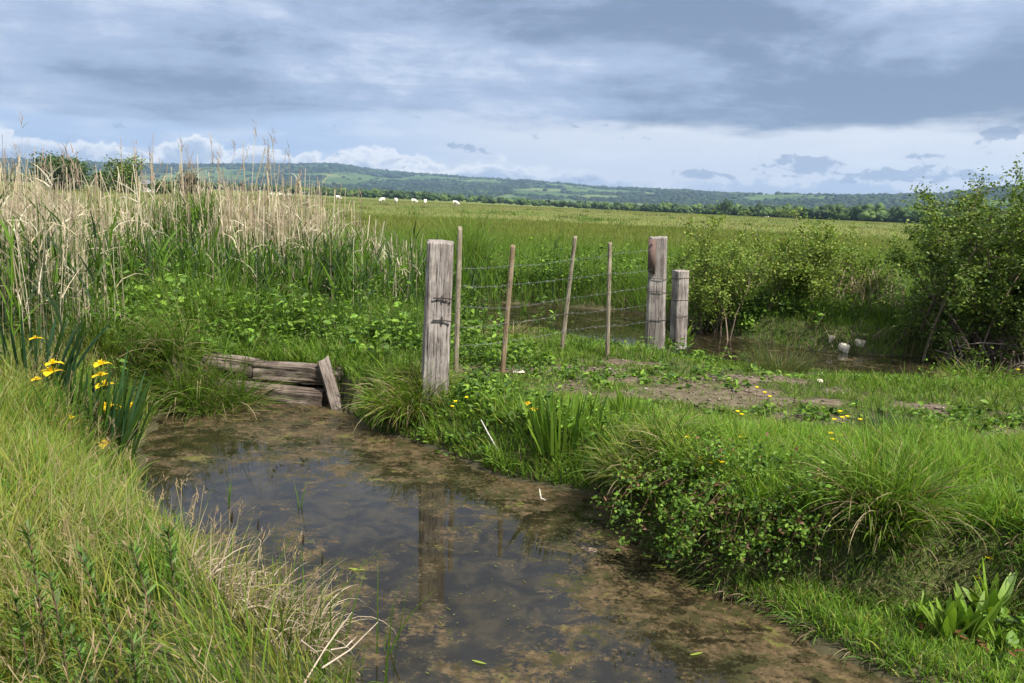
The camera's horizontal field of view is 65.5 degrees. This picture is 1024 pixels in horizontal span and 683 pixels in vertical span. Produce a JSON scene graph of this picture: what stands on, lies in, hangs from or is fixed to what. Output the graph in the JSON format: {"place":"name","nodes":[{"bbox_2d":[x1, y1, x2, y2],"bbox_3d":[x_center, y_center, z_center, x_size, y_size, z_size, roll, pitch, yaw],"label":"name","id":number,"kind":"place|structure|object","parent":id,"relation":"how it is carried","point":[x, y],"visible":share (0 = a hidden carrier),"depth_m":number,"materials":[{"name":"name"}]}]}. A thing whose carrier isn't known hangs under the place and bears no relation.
{"place":"outdoors","nodes":[
{"label":"outdoors","id":0,"kind":"place"},
{"bbox_2d":[0,177,1023,682],"bbox_3d":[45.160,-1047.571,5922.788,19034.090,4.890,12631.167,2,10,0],"label":"ground","id":1,"kind":"structure","parent":0,"point":[820,645],"depth_m":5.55,"materials":[{"name":"green plant"}]},
{"bbox_2d":[5,588,47,682],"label":"leafy weed","id":2,"kind":"object","parent":1,"relation":"on","point":[22,631],"visible":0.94,"depth_m":2.06,"materials":[{"name":"green plant"}]},
{"bbox_2d":[16,519,53,681],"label":"leafy weed","id":3,"kind":"object","parent":1,"relation":"on","point":[28,535],"visible":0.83,"depth_m":2.21,"materials":[{"name":"green plant"}]},
{"bbox_2d":[0,307,111,391],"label":"iris plant","id":4,"kind":"object","parent":1,"relation":"on","point":[35,344],"visible":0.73,"depth_m":5.88,"materials":[{"name":"green plant"}]},
{"bbox_2d":[36,570,77,682],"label":"leafy weed","id":5,"kind":"object","parent":1,"relation":"on","point":[55,594],"visible":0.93,"depth_m":2.11,"materials":[{"name":"green plant"}]},
{"bbox_2d":[20,149,95,190],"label":"round tree","id":6,"kind":"object","parent":1,"relation":"on","point":[58,171],"visible":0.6,"depth_m":145.08,"materials":[{"name":"green plant"}]},
{"bbox_2d":[63,622,102,682],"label":"leafy weed","id":7,"kind":"object","parent":1,"relation":"on","point":[78,644],"visible":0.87,"depth_m":1.98,"materials":[{"name":"green plant"}]},
{"bbox_2d":[8,349,178,458],"bbox_3d":[-2.882,0.436,5.559,1.045,0.717,0.875,-6,13,-39],"label":"iris plant","id":8,"kind":"object","parent":1,"relation":"on","point":[117,411],"visible":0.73,"depth_m":5.54,"materials":[{"name":"green plant"}]},
{"bbox_2d":[68,542,121,682],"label":"leafy weed","id":9,"kind":"object","parent":1,"relation":"on","point":[88,568],"visible":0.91,"depth_m":2.28,"materials":[{"name":"green plant"}]},
{"bbox_2d":[87,171,112,190],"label":"bushy tree","id":10,"kind":"object","parent":1,"relation":"on","point":[104,173],"visible":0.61,"depth_m":157.20,"materials":[{"name":"green plant"}]},
{"bbox_2d":[0,276,223,377],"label":"sedge tussock","id":11,"kind":"object","parent":1,"relation":"on","point":[103,337],"visible":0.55,"depth_m":7.08,"materials":[{"name":"green plant"}]},
{"bbox_2d":[100,151,147,192],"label":"round tree","id":12,"kind":"object","parent":1,"relation":"on","point":[127,172],"visible":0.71,"depth_m":146.76,"materials":[{"name":"green plant"}]},
{"bbox_2d":[121,630,147,682],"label":"leafy weed","id":13,"kind":"object","parent":1,"relation":"on","point":[135,663],"visible":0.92,"depth_m":2.07,"materials":[{"name":"green plant"}]},
{"bbox_2d":[126,540,161,658],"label":"leafy weed","id":14,"kind":"object","parent":1,"relation":"on","point":[135,551],"visible":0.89,"depth_m":2.43,"materials":[{"name":"green plant"}]},
{"bbox_2d":[141,177,155,191],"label":"farm house","id":15,"kind":"structure","parent":1,"relation":"on","point":[148,182],"depth_m":186.36,"materials":[{"name":"stone"}]},
{"bbox_2d":[147,180,178,193],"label":"bushy tree","id":16,"kind":"object","parent":1,"relation":"on","point":[167,187],"visible":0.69,"depth_m":161.27,"materials":[{"name":"green plant"}]},
{"bbox_2d":[155,523,183,624],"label":"leafy weed","id":17,"kind":"object","parent":1,"relation":"on","point":[170,549],"visible":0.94,"depth_m":2.66,"materials":[{"name":"green plant"}]},
{"bbox_2d":[121,175,230,283],"bbox_3d":[-4.723,-1.341,11.549,1.539,2.105,1.551,6,11,18],"label":"reed clump","id":18,"kind":"object","parent":1,"relation":"on","point":[195,210],"visible":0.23,"depth_m":11.32,"materials":[{"name":"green plant"}]},
{"bbox_2d":[168,168,203,193],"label":"bushy tree","id":19,"kind":"object","parent":1,"relation":"on","point":[178,182],"visible":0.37,"depth_m":166.49,"materials":[{"name":"green plant"}]},
{"bbox_2d":[85,273,313,427],"bbox_3d":[-2.881,0.050,7.373,2.373,1.658,2.283,2,10,0],"label":"sedge tussock","id":20,"kind":"object","parent":1,"relation":"on","point":[205,393],"visible":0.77,"depth_m":7.23,"materials":[{"name":"green plant"}]},
{"bbox_2d":[0,111,453,351],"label":"dry reeds","id":21,"kind":"object","parent":1,"relation":"on","point":[20,204],"visible":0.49,"depth_m":10.84,"materials":[{"name":"beige plant"}]},
{"bbox_2d":[204,377,326,405],"bbox_3d":[-2.453,0.496,7.737,1.358,0.211,0.186,5,10,9],"label":"retaining timber","id":22,"kind":"object","parent":1,"relation":"on","point":[317,396],"visible":0.39,"depth_m":7.62,"materials":[{"name":"grey wood"}]},
{"bbox_2d":[200,352,259,379],"bbox_3d":[-2.805,0.242,7.835,0.627,0.231,0.199,6,10,10],"label":"retaining timber","id":23,"kind":"object","parent":22,"relation":"on","point":[235,358],"visible":0.48,"depth_m":7.74,"materials":[{"name":"grey wood"}]},
{"bbox_2d":[252,360,322,384],"bbox_3d":[-2.129,0.302,7.715,0.745,0.195,0.176,3,10,10],"label":"retaining timber","id":24,"kind":"object","parent":22,"relation":"on","point":[310,373],"visible":0.81,"depth_m":7.65,"materials":[{"name":"grey wood"}]},
{"bbox_2d":[116,477,434,682],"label":"dead sedge","id":25,"kind":"object","parent":1,"relation":"on","point":[304,616],"visible":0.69,"depth_m":3.36,"materials":[{"name":"beige plant"}]},
{"bbox_2d":[0,176,576,363],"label":"green reeds","id":26,"kind":"object","parent":1,"relation":"on","point":[163,258],"visible":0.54,"depth_m":10.18,"materials":[{"name":"green plant"}]},
{"bbox_2d":[279,220,374,312],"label":"reed clump","id":27,"kind":"object","parent":1,"relation":"on","point":[329,243],"visible":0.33,"depth_m":10.65,"materials":[{"name":"green plant"}]},
{"bbox_2d":[317,356,341,409],"bbox_3d":[-1.697,0.473,7.525,0.120,0.688,0.078,-15,-12,-20],"label":"leaning stake","id":28,"kind":"object","parent":1,"relation":"on","point":[327,376],"visible":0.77,"depth_m":7.51,"materials":[{"name":"grey wood"}]},
{"bbox_2d":[299,612,377,682],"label":"dead twigs","id":29,"kind":"object","parent":1,"relation":"on","point":[319,657],"visible":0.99,"depth_m":2.98,"materials":[{"name":"beige wood"}]},
{"bbox_2d":[332,365,345,379],"bbox_3d":[-1.417,0.341,7.710,0.628,0.167,0.164,6,10,11],"label":"retaining timber","id":30,"kind":"object","parent":1,"relation":"on","point":[338,374],"visible":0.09,"depth_m":7.68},
{"bbox_2d":[328,340,483,432],"bbox_3d":[-0.918,0.315,6.872,1.346,0.796,1.361,-7,14,-43],"label":"sedge tussock","id":31,"kind":"object","parent":1,"relation":"on","point":[390,402],"visible":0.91,"depth_m":6.70,"materials":[{"name":"green plant"}]},
{"bbox_2d":[421,239,453,409],"bbox_3d":[-0.637,-0.009,6.718,0.239,1.682,0.219,2,10,-7],"label":"gate post","id":32,"kind":"object","parent":1,"relation":"on","point":[438,299],"visible":0.79,"depth_m":6.60,"materials":[{"name":"grey wood"}]},
{"bbox_2d":[453,226,462,371],"bbox_3d":[-0.524,-0.222,7.633,0.053,1.751,0.054,2,10,0],"label":"fence stake","id":33,"kind":"object","parent":1,"relation":"on","point":[458,296],"visible":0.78,"depth_m":7.59,"materials":[{"name":"brown wood"}]},
{"bbox_2d":[481,420,498,451],"bbox_3d":[-0.172,0.721,6.081,0.021,0.206,0.226,-7,14,-43],"label":"stick","id":34,"kind":"object","parent":1,"relation":"on","point":[489,434],"visible":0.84,"depth_m":6.07,"materials":[{"name":"beige wood"}]},
{"bbox_2d":[0,186,1015,304],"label":"meadow grass","id":35,"kind":"structure","parent":1,"relation":"on","point":[584,231],"depth_m":44.05,"materials":[{"name":"green plant"}]},
{"bbox_2d":[500,244,515,372],"bbox_3d":[-0.056,-0.140,7.717,0.052,1.594,0.057,5,10,0],"label":"fence stake","id":36,"kind":"object","parent":1,"relation":"on","point":[507,313],"visible":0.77,"depth_m":7.67,"materials":[{"name":"brown wood"}]},
{"bbox_2d":[1,172,1017,226],"bbox_3d":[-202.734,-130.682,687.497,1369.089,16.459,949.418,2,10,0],"label":"woods","id":37,"kind":"object","parent":1,"relation":"on","point":[880,212],"visible":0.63,"depth_m":509.17,"materials":[{"name":"green plant"}]},
{"bbox_2d":[0,233,1023,664],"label":"ground cover","id":38,"kind":"object","parent":1,"relation":"on","point":[488,353],"visible":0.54,"depth_m":8.30,"materials":[{"name":"green plant"}]},
{"bbox_2d":[476,311,548,338],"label":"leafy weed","id":39,"kind":"object","parent":1,"relation":"on","point":[517,328],"depth_m":11.23,"materials":[{"name":"green plant"}]},
{"bbox_2d":[512,369,524,373],"bbox_3d":[0.062,0.296,7.766,0.124,0.050,0.096,-5,15,6],"label":"stone","id":40,"kind":"object","parent":1,"relation":"on","point":[519,371],"visible":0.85,"depth_m":7.74,"materials":[{"name":"white stone"}]},
{"bbox_2d":[510,384,611,457],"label":"iris plant","id":41,"kind":"object","parent":1,"relation":"on","point":[541,421],"visible":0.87,"depth_m":5.74,"materials":[{"name":"green plant"}]},
{"bbox_2d":[560,236,576,351],"bbox_3d":[0.605,-0.348,8.821,0.052,1.643,0.050,6,10,-1],"label":"fence stake","id":42,"kind":"object","parent":1,"relation":"on","point":[565,318],"visible":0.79,"depth_m":8.77,"materials":[{"name":"brown wood"}]},
{"bbox_2d":[605,242,611,357],"bbox_3d":[1.048,-0.279,8.678,0.048,1.603,0.048,0,10,0],"label":"fence stake","id":43,"kind":"object","parent":1,"relation":"on","point":[607,337],"visible":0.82,"depth_m":8.63,"materials":[{"name":"brown wood"}]},
{"bbox_2d":[457,286,644,308],"bbox_3d":[0.805,-0.503,8.692,0.500,0.129,3.442,11,13,40],"label":"barbed wire","id":44,"kind":"object","parent":43,"relation":"attached to","point":[549,301],"visible":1,"depth_m":8.44,"materials":[{"name":"grey metal"}]},
{"bbox_2d":[464,321,646,346],"bbox_3d":[0.797,-0.129,8.763,0.498,0.182,3.445,11,13,41],"label":"barbed wire","id":45,"kind":"object","parent":43,"relation":"attached to","point":[548,334],"visible":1,"depth_m":8.45,"materials":[{"name":"grey metal"}]},
{"bbox_2d":[463,250,647,269],"bbox_3d":[0.812,-0.893,8.626,0.496,0.162,3.429,11,13,40],"label":"barbed wire","id":46,"kind":"object","parent":43,"relation":"attached to","point":[548,263],"visible":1,"depth_m":8.04,"materials":[{"name":"grey metal"}]},
{"bbox_2d":[463,304,649,328],"bbox_3d":[0.800,-0.325,8.727,0.495,0.140,3.443,11,13,40],"label":"barbed wire","id":47,"kind":"object","parent":43,"relation":"attached to","point":[550,317],"visible":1,"depth_m":8.59,"materials":[{"name":"grey metal"}]},
{"bbox_2d":[468,270,647,287],"bbox_3d":[0.807,-0.714,8.656,0.492,0.122,3.439,11,13,40],"label":"barbed wire","id":48,"kind":"object","parent":43,"relation":"attached to","point":[559,279],"visible":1,"depth_m":8.53,"materials":[{"name":"grey metal"}]},
{"bbox_2d":[591,385,653,418],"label":"iris plant","id":49,"kind":"object","parent":1,"relation":"on","point":[620,400],"visible":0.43,"depth_m":6.16,"materials":[{"name":"green plant"}]},
{"bbox_2d":[561,390,742,517],"bbox_3d":[0.863,0.656,5.014,1.178,0.702,1.164,2,10,0],"label":"grass tussock","id":50,"kind":"object","parent":1,"relation":"on","point":[611,465],"depth_m":4.94,"materials":[{"name":"green plant"}]},
{"bbox_2d":[645,236,667,352],"bbox_3d":[1.853,-0.565,10.228,0.260,1.561,0.267,3,10,14],"label":"gate post","id":51,"kind":"object","parent":1,"relation":"on","point":[656,291],"visible":0.91,"depth_m":10.14,"materials":[{"name":"grey wood"}]},
{"bbox_2d":[670,269,688,349],"bbox_3d":[2.307,-0.438,10.977,0.217,1.094,0.208,-3,11,-17],"label":"short post","id":52,"kind":"object","parent":1,"relation":"on","point":[679,307],"visible":0.91,"depth_m":10.89,"materials":[{"name":"grey wood"}]},
{"bbox_2d":[666,326,695,350],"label":"dock plant","id":53,"kind":"object","parent":1,"relation":"on","point":[691,338],"visible":0.23,"depth_m":11.09,"materials":[{"name":"green plant"}]},
{"bbox_2d":[715,199,732,214],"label":"round tree","id":54,"kind":"object","parent":1,"relation":"on","point":[722,208],"visible":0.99,"depth_m":422.00,"materials":[{"name":"green plant"}]},
{"bbox_2d":[665,200,783,340],"bbox_3d":[3.289,-1.198,13.018,2.248,2.191,2.254,2,10,0],"label":"leafy shrub","id":55,"kind":"object","parent":1,"relation":"on","point":[715,283],"visible":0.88,"depth_m":12.63,"materials":[{"name":"green plant"}]},
{"bbox_2d":[590,424,874,587],"bbox_3d":[1.192,0.903,4.369,1.505,0.815,1.073,2,10,0],"label":"bramble","id":56,"kind":"object","parent":1,"relation":"on","point":[684,534],"visible":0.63,"depth_m":4.26,"materials":[{"name":"green plant"}]},
{"bbox_2d":[738,210,753,215],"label":"bushy tree","id":57,"kind":"object","parent":1,"relation":"on","point":[745,213],"visible":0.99,"depth_m":372.81,"materials":[{"name":"green plant"}]},
{"bbox_2d":[469,358,1023,434],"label":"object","id":58,"kind":"structure","parent":1,"relation":"on","point":[865,394],"depth_m":7.37,"materials":[{"name":"grey stone"}]},
{"bbox_2d":[485,278,1023,682],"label":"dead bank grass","id":59,"kind":"structure","parent":1,"relation":"on","point":[664,552],"depth_m":4.16,"materials":[{"name":"green plant"}]},
{"bbox_2d":[734,335,825,373],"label":"rush tussock","id":60,"kind":"object","parent":1,"relation":"on","point":[792,366],"visible":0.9,"depth_m":9.74,"materials":[{"name":"green plant"}]},
{"bbox_2d":[773,208,795,216],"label":"bushy tree","id":61,"kind":"object","parent":1,"relation":"on","point":[782,212],"visible":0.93,"depth_m":372.83,"materials":[{"name":"green plant"}]},
{"bbox_2d":[716,201,874,319],"bbox_3d":[4.567,-1.269,12.960,2.426,2.001,2.199,11,13,39],"label":"leafy shrub","id":62,"kind":"object","parent":1,"relation":"on","point":[804,270],"visible":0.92,"depth_m":12.57,"materials":[{"name":"green plant"}]},
{"bbox_2d":[830,210,849,219],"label":"round tree","id":63,"kind":"object","parent":1,"relation":"on","point":[840,216],"visible":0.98,"depth_m":324.79,"materials":[{"name":"green plant"}]},
{"bbox_2d":[838,342,849,352],"bbox_3d":[4.888,0.096,11.723,0.162,0.149,0.200,-7,14,-44],"label":"stone","id":64,"kind":"object","parent":1,"relation":"on","point":[841,345],"visible":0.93,"depth_m":11.67,"materials":[{"name":"white stone"}]},
{"bbox_2d":[820,222,910,300],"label":"leafy shrub","id":65,"kind":"object","parent":1,"relation":"on","point":[881,283],"visible":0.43,"depth_m":13.27,"materials":[{"name":"green plant"}]},
{"bbox_2d":[824,263,923,321],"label":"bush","id":66,"kind":"object","parent":1,"relation":"on","point":[870,289],"visible":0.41,"depth_m":12.78,"materials":[{"name":"green plant"}]},
{"bbox_2d":[835,395,928,432],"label":"rush tussock","id":67,"kind":"object","parent":1,"relation":"on","point":[872,420],"visible":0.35,"depth_m":6.28,"materials":[{"name":"green plant"}]},
{"bbox_2d":[754,409,1023,567],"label":"grass tussock","id":68,"kind":"object","parent":1,"relation":"on","point":[908,507],"depth_m":4.01,"materials":[{"name":"green plant"}]},
{"bbox_2d":[897,591,937,629],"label":"dock plant","id":69,"kind":"object","parent":1,"relation":"on","point":[918,614],"visible":0.77,"depth_m":3.80,"materials":[{"name":"green plant"}]},
{"bbox_2d":[869,166,1023,370],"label":"leafy shrub","id":70,"kind":"object","parent":1,"relation":"on","point":[968,294],"visible":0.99,"depth_m":10.92,"materials":[{"name":"green plant"}]},
{"bbox_2d":[916,593,983,643],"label":"dock plant","id":71,"kind":"object","parent":1,"relation":"on","point":[949,619],"visible":0.88,"depth_m":3.67,"materials":[{"name":"green plant"}]},
{"bbox_2d":[917,348,1023,384],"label":"grass tussock","id":72,"kind":"object","parent":1,"relation":"on","point":[945,373],"depth_m":9.60,"materials":[{"name":"green plant"}]},
{"bbox_2d":[918,307,1023,368],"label":"dead branches","id":73,"kind":"object","parent":1,"relation":"on","point":[1002,346],"visible":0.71,"depth_m":10.77,"materials":[{"name":"brown wood"}]},
{"bbox_2d":[927,153,1023,327],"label":"leafy shrub","id":74,"kind":"object","parent":1,"relation":"on","point":[1017,171],"visible":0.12,"depth_m":11.97,"materials":[{"name":"green plant"}]},
{"bbox_2d":[953,581,1006,652],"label":"dock plant","id":75,"kind":"object","parent":1,"relation":"on","point":[976,627],"visible":0.7,"depth_m":3.69,"materials":[{"name":"green plant"}]},
{"bbox_2d":[939,424,1023,488],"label":"grass tussock","id":76,"kind":"object","parent":1,"relation":"on","point":[1005,451],"depth_m":4.83,"materials":[{"name":"green plant"}]},
{"bbox_2d":[962,557,1022,624],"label":"dock plant","id":77,"kind":"object","parent":1,"relation":"on","point":[994,598],"visible":0.57,"depth_m":3.89,"materials":[{"name":"green plant"}]},
{"bbox_2d":[988,621,1023,656],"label":"dock plant","id":78,"kind":"object","parent":1,"relation":"on","point":[1001,635],"visible":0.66,"depth_m":3.59,"materials":[{"name":"green plant"}]},
{"bbox_2d":[0,0,1023,194],"label":"sky","id":79,"kind":"structure","parent":0,"point":[852,97],"materials":[{"name":"blue"}]},
{"bbox_2d":[2,160,1022,206],"bbox_3d":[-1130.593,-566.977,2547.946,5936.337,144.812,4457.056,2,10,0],"label":"hills","id":80,"kind":"structure","parent":0,"point":[335,177],"depth_m":2575.76,"materials":[{"name":"green plant"}]},
{"bbox_2d":[0,157,1022,208],"bbox_3d":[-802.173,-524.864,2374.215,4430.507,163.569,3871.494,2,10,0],"label":"hill woodland","id":81,"kind":"object","parent":80,"relation":"on","point":[447,186],"visible":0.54,"depth_m":2393.48,"materials":[{"name":"green plant"}]},
{"bbox_2d":[138,398,892,682],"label":"pond water","id":82,"kind":"structure","parent":0,"point":[389,505],"depth_m":4.44,"materials":[{"name":"brown liquid"}]},
{"bbox_2d":[224,477,231,504],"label":"water shoot","id":83,"kind":"object","parent":82,"relation":"on","point":[229,493],"visible":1,"depth_m":5.10,"materials":[{"name":"green plant"}]},
{"bbox_2d":[294,478,306,507],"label":"water shoot","id":84,"kind":"object","parent":82,"relation":"in","point":[299,496],"visible":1,"depth_m":5.11,"materials":[{"name":"green plant"}]},
{"bbox_2d":[148,411,756,682],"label":"duckweed","id":85,"kind":"object","parent":82,"relation":"on","point":[660,566],"visible":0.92,"depth_m":3.96,"materials":[{"name":"green plant"}]},
{"bbox_2d":[582,547,597,552],"bbox_3d":[0.467,1.248,4.633,0.148,0.042,0.173,-14,23,-25],"label":"stone","id":86,"kind":"object","parent":82,"relation":"in","point":[591,549],"visible":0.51,"depth_m":4.67,"materials":[{"name":"beige stone"}]},
{"bbox_2d":[664,334,673,350],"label":"dock plant","id":87,"kind":"object","parent":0,"point":[667,341],"visible":0.24,"depth_m":10.99,"materials":[{"name":"green plant"}]},
{"bbox_2d":[464,301,1023,379],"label":"ditch water","id":88,"kind":"structure","parent":0,"point":[712,342],"depth_m":12.02,"materials":[{"name":"brown liquid"}]},
{"bbox_2d":[854,339,865,346],"bbox_3d":[5.135,0.054,11.782,0.164,0.198,0.188,12,7,24],"label":"stone","id":89,"kind":"object","parent":88,"relation":"on","point":[859,342],"visible":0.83,"depth_m":11.72,"materials":[{"name":"grey stone"}]}
]}

